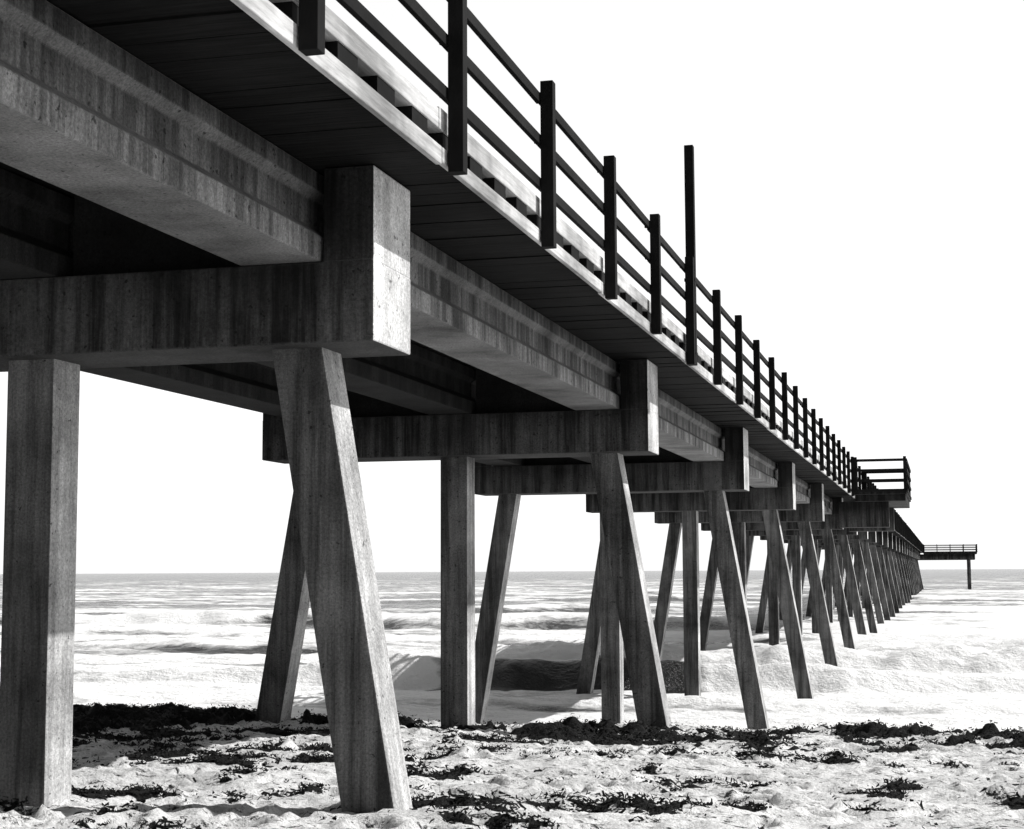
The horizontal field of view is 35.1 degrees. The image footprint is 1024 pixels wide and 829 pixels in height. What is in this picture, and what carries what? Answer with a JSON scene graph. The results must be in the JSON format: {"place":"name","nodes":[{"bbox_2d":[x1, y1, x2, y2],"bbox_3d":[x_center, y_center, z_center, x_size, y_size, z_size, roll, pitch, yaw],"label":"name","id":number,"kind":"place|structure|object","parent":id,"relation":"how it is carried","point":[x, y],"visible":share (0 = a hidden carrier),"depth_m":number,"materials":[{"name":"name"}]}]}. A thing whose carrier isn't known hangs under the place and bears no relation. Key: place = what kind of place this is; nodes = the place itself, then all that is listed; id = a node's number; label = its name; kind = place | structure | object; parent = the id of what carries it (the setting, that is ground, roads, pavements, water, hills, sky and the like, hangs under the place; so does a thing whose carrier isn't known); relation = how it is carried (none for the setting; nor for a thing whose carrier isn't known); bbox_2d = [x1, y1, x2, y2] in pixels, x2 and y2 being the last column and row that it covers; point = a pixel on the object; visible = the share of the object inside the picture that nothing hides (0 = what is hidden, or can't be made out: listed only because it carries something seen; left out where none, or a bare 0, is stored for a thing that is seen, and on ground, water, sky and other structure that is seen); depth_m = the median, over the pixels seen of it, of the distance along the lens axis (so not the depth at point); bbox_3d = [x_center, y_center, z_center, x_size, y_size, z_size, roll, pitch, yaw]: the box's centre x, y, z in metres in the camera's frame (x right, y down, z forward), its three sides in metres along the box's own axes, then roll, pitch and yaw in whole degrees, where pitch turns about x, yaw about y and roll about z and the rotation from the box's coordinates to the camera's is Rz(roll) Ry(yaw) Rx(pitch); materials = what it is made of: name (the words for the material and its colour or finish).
{"place":"outdoors","nodes":[
{"label":"outdoors","id":0,"kind":"place"},
{"bbox_2d":[0,569,1023,733],"bbox_3d":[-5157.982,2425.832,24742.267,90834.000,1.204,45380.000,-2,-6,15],"label":"sea","id":1,"kind":"structure","parent":0,"point":[943,650],"depth_m":54.77,"materials":[{"name":"liquid"}]},
{"bbox_2d":[0,0,977,813],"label":"fishing pier","id":2,"kind":"structure","parent":1,"relation":"in","point":[326,242],"depth_m":10.82,"materials":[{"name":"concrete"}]},
{"bbox_2d":[684,145,697,365],"bbox_3d":[2.173,-1.948,19.776,0.135,2.714,0.140,-2,-6,15],"label":"wooden pole","id":3,"kind":"object","parent":2,"relation":"on","point":[690,239],"visible":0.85,"depth_m":19.78,"materials":[{"name":"black wood"}]},
{"bbox_2d":[0,716,1023,828],"bbox_3d":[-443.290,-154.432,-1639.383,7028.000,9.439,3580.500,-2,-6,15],"label":"beach sand","id":4,"kind":"structure","parent":0,"point":[953,798],"depth_m":11.99,"materials":[{"name":"white sand"}]},
{"bbox_2d":[0,702,1023,828],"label":"seaweed pile","id":5,"kind":"object","parent":4,"relation":"on","point":[96,719],"visible":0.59,"depth_m":15.51,"materials":[{"name":"black plant"}]},
{"bbox_2d":[0,0,1023,573],"label":"sky","id":6,"kind":"structure","parent":0,"point":[859,164],"materials":[{"name":"white"}]}
]}

